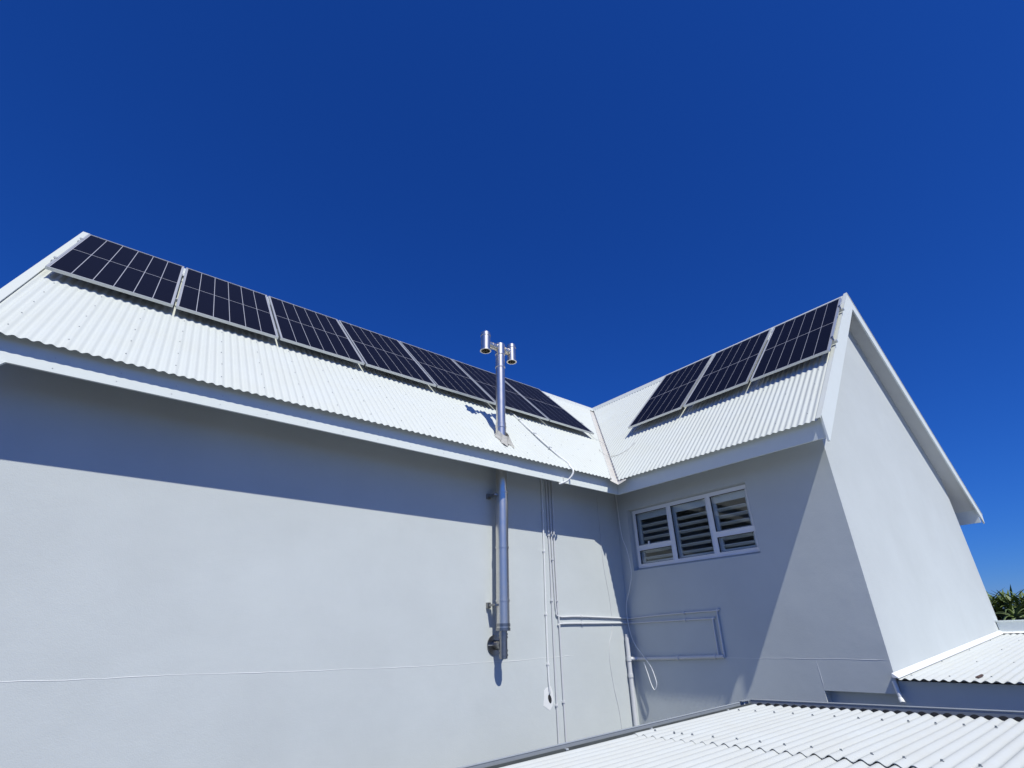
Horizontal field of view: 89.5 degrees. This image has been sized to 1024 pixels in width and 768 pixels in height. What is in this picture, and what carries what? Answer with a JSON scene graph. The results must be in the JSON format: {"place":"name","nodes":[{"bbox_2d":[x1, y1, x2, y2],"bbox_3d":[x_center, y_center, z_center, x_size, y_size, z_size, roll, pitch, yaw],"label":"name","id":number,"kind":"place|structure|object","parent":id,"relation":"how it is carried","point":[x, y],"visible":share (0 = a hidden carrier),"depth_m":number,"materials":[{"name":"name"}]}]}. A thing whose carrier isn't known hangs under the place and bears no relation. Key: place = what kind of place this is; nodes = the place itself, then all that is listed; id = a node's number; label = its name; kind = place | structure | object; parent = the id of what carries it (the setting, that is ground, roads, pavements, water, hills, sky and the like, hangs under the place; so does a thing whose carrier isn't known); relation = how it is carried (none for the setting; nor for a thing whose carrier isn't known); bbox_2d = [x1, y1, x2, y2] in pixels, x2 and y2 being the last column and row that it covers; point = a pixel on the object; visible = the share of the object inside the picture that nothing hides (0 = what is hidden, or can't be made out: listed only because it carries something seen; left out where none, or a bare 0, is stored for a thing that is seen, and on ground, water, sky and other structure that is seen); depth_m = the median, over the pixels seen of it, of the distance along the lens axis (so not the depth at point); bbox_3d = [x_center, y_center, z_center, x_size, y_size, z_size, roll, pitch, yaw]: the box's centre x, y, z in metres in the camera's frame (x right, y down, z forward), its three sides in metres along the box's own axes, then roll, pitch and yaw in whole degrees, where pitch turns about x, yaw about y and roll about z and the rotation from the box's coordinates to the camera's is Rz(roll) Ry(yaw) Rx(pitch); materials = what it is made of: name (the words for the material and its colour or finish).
{"place":"outdoors","nodes":[
{"label":"outdoors","id":0,"kind":"place"},
{"bbox_2d":[0,0,1023,608],"label":"sky","id":1,"kind":"structure","parent":0,"point":[625,195],"materials":[{"name":"blue"}]},
{"label":"ground","id":2,"kind":"structure","parent":0,"visible":0},
{"bbox_2d":[0,232,1021,767],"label":"house","id":3,"kind":"structure","parent":2,"relation":"on","point":[226,544],"depth_m":6.10,"materials":[{"name":"paint"}]},
{"bbox_2d":[480,331,516,658],"bbox_3d":[-0.175,1.340,7.490,0.628,4.680,0.440,3,-27,-8],"label":"flue pipe","id":4,"kind":"object","parent":3,"relation":"attached to","point":[496,644],"visible":1,"depth_m":7.19,"materials":[{"name":"silver metal"}]},
{"bbox_2d":[510,412,573,484],"bbox_3d":[0.422,0.994,8.574,0.220,1.663,1.415,19,-33,-34],"label":"roof conduit","id":5,"kind":"object","parent":3,"relation":"attached to","point":[551,449],"visible":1,"depth_m":8.32,"materials":[{"name":"white plastic"}]},
{"bbox_2d":[540,478,550,694],"bbox_3d":[0.469,2.676,7.615,0.072,3.296,0.063,19,-33,-34],"label":"conduit","id":6,"kind":"object","parent":3,"relation":"attached to","point":[545,613],"visible":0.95,"depth_m":7.44,"materials":[{"name":"white plastic"}]},
{"bbox_2d":[545,479,559,743],"bbox_3d":[0.590,3.866,7.088,0.051,5.900,0.039,19,-33,-34],"label":"conduit","id":7,"kind":"object","parent":3,"relation":"attached to","point":[551,600],"visible":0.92,"depth_m":7.34,"materials":[{"name":"white plastic"}]},
{"bbox_2d":[551,481,566,741],"bbox_3d":[0.683,3.897,7.155,0.060,5.900,0.039,19,-33,-34],"label":"conduit","id":8,"kind":"object","parent":3,"relation":"attached to","point":[557,601],"visible":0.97,"depth_m":7.42,"materials":[{"name":"white plastic"}]},
{"bbox_2d":[596,494,621,726],"bbox_3d":[1.521,3.923,7.915,0.163,5.300,0.006,19,-33,-34],"label":"cable","id":9,"kind":"object","parent":3,"relation":"attached to","point":[611,614],"visible":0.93,"depth_m":8.11,"materials":[{"name":"white plastic"}]},
{"bbox_2d":[625,634,637,725],"bbox_3d":[1.876,5.496,7.310,0.184,3.530,0.080,1,-27,-5],"label":"waste pipe","id":10,"kind":"object","parent":3,"relation":"attached to","point":[629,658],"visible":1,"depth_m":7.80,"materials":[{"name":"white plastic"}]},
{"bbox_2d":[615,495,656,689],"bbox_3d":[1.940,3.130,8.343,0.056,3.120,0.427,19,-33,-34],"label":"cable","id":11,"kind":"object","parent":3,"relation":"attached to","point":[626,608],"visible":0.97,"depth_m":8.26,"materials":[{"name":"white plastic"}]},
{"bbox_2d":[548,480,725,656],"bbox_3d":[1.795,2.698,8.179,1.160,2.885,2.312,74,-77,-63],"label":"conduit","id":12,"kind":"object","parent":3,"relation":"attached to","point":[683,612],"visible":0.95,"depth_m":7.69,"materials":[{"name":"white plastic"}]},
{"bbox_2d":[557,616,718,654],"bbox_3d":[1.805,3.769,7.674,2.203,0.489,1.111,-4,-27,5],"label":"conduit","id":13,"kind":"object","parent":3,"relation":"attached to","point":[684,619],"visible":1,"depth_m":7.62,"materials":[{"name":"white plastic"}]},
{"bbox_2d":[637,654,724,659],"bbox_3d":[2.390,3.939,7.447,0.062,0.088,1.471,19,-33,-34],"label":"wall pipe","id":14,"kind":"object","parent":3,"relation":"attached to","point":[715,656],"depth_m":7.37,"materials":[{"name":"white plastic"}]},
{"bbox_2d":[632,484,759,567],"bbox_3d":[2.776,2.245,7.993,0.111,0.930,2.115,19,-33,-34],"label":"window","id":15,"kind":"structure","parent":3,"relation":"in","point":[710,501],"depth_m":7.95,"materials":[{"name":"white"}]},
{"bbox_2d":[458,699,1023,767],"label":"roof","id":16,"kind":"structure","parent":3,"relation":"attached to","point":[759,733],"depth_m":3.51,"materials":[{"name":"silver metal"}]},
{"bbox_2d":[751,336,837,375],"bbox_3d":[3.713,0.026,9.116,0.159,0.150,3.809,19,-33,-34],"label":"mounting rail","id":17,"kind":"object","parent":3,"relation":"attached to","point":[834,341],"visible":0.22,"depth_m":7.80,"materials":[{"name":"metal"}]},
{"bbox_2d":[628,355,712,428],"bbox_3d":[3.251,0.130,10.479,1.208,2.279,0.035,-30,-83,44],"label":"solar panel","id":18,"kind":"object","parent":17,"relation":"attached to","point":[671,393],"visible":0.99,"depth_m":10.33,"materials":[{"name":"grey"}]},
{"bbox_2d":[683,329,771,407],"bbox_3d":[4.039,-0.325,9.603,1.208,2.279,0.035,-30,-83,44],"label":"solar panel","id":19,"kind":"object","parent":17,"relation":"attached to","point":[730,368],"visible":0.99,"depth_m":9.45,"materials":[{"name":"grey"}]},
{"bbox_2d":[750,297,841,381],"bbox_3d":[4.827,-0.780,8.727,1.208,2.279,0.035,-30,-83,44],"label":"solar panel","id":20,"kind":"object","parent":17,"relation":"attached to","point":[800,339],"visible":1,"depth_m":8.56,"materials":[{"name":"grey"}]},
{"bbox_2d":[892,681,905,704],"bbox_3d":[4.072,3.248,5.441,0.052,0.214,0.093,-7,-27,12],"label":"overflow pipe","id":21,"kind":"object","parent":3,"relation":"attached to","point":[899,695],"visible":1,"depth_m":5.43,"materials":[{"name":"white plastic"}]},
{"bbox_2d":[891,620,1023,710],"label":"lean to","id":22,"kind":"object","parent":2,"relation":"on","point":[993,657],"visible":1,"depth_m":5.43,"materials":[{"name":"silver metal"}]},
{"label":"garden bank","id":23,"kind":"structure","parent":2,"relation":"on","visible":0},
{"bbox_2d":[986,585,1023,619],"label":"shrub","id":24,"kind":"object","parent":23,"relation":"on","point":[1007,600],"visible":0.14,"depth_m":10.14,"materials":[{"name":"green plant"}]},
{"bbox_2d":[995,604,1023,619],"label":"aloe plant","id":25,"kind":"object","parent":23,"relation":"on","point":[1016,614],"visible":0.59,"depth_m":9.62,"materials":[{"name":"green plant"}]},
{"bbox_3d":[-1.932,-0.265,8.423,8.685,0.133,0.142,19,-33,-34],"label":"rail","id":26,"kind":"object","parent":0,"visible":0},
{"bbox_2d":[44,234,183,307],"bbox_3d":[-5.113,-1.547,6.869,1.208,2.279,0.035,19,-77,-34],"label":"solar panel","id":27,"kind":"object","parent":26,"relation":"attached to","point":[93,259],"visible":1,"depth_m":6.62,"materials":[{"name":"glass"}]},
{"bbox_2d":[175,267,278,338],"bbox_3d":[-4.148,-1.220,7.567,1.208,2.279,0.035,19,-77,-34],"label":"solar panel","id":28,"kind":"object","parent":26,"relation":"attached to","point":[213,298],"visible":1,"depth_m":7.34,"materials":[{"name":"grey"}]},
{"bbox_2d":[268,296,364,364],"bbox_3d":[-3.183,-0.893,8.266,1.208,2.279,0.035,19,-77,-34],"label":"solar panel","id":29,"kind":"object","parent":26,"relation":"attached to","point":[306,328],"visible":0.99,"depth_m":8.05,"materials":[{"name":"grey"}]},
{"bbox_2d":[338,320,435,386],"bbox_3d":[-2.218,-0.567,8.964,1.208,2.279,0.035,19,-77,-34],"label":"solar panel","id":30,"kind":"object","parent":26,"relation":"attached to","point":[383,353],"visible":0.98,"depth_m":8.76,"materials":[{"name":"grey"}]},
{"bbox_2d":[399,341,495,404],"bbox_3d":[-1.253,-0.240,9.663,1.208,2.279,0.035,19,-77,-34],"label":"solar panel","id":31,"kind":"object","parent":26,"relation":"attached to","point":[446,373],"visible":0.96,"depth_m":9.47,"materials":[{"name":"grey"}]},
{"bbox_2d":[452,359,548,420],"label":"solar panel","id":32,"kind":"object","parent":26,"relation":"attached to","point":[485,381],"visible":0.78,"depth_m":10.20,"materials":[{"name":"grey"}]},
{"bbox_2d":[505,377,593,434],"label":"solar panel","id":33,"kind":"object","parent":26,"relation":"attached to","point":[550,409],"visible":0.94,"depth_m":10.88,"materials":[{"name":"grey"}]}
]}

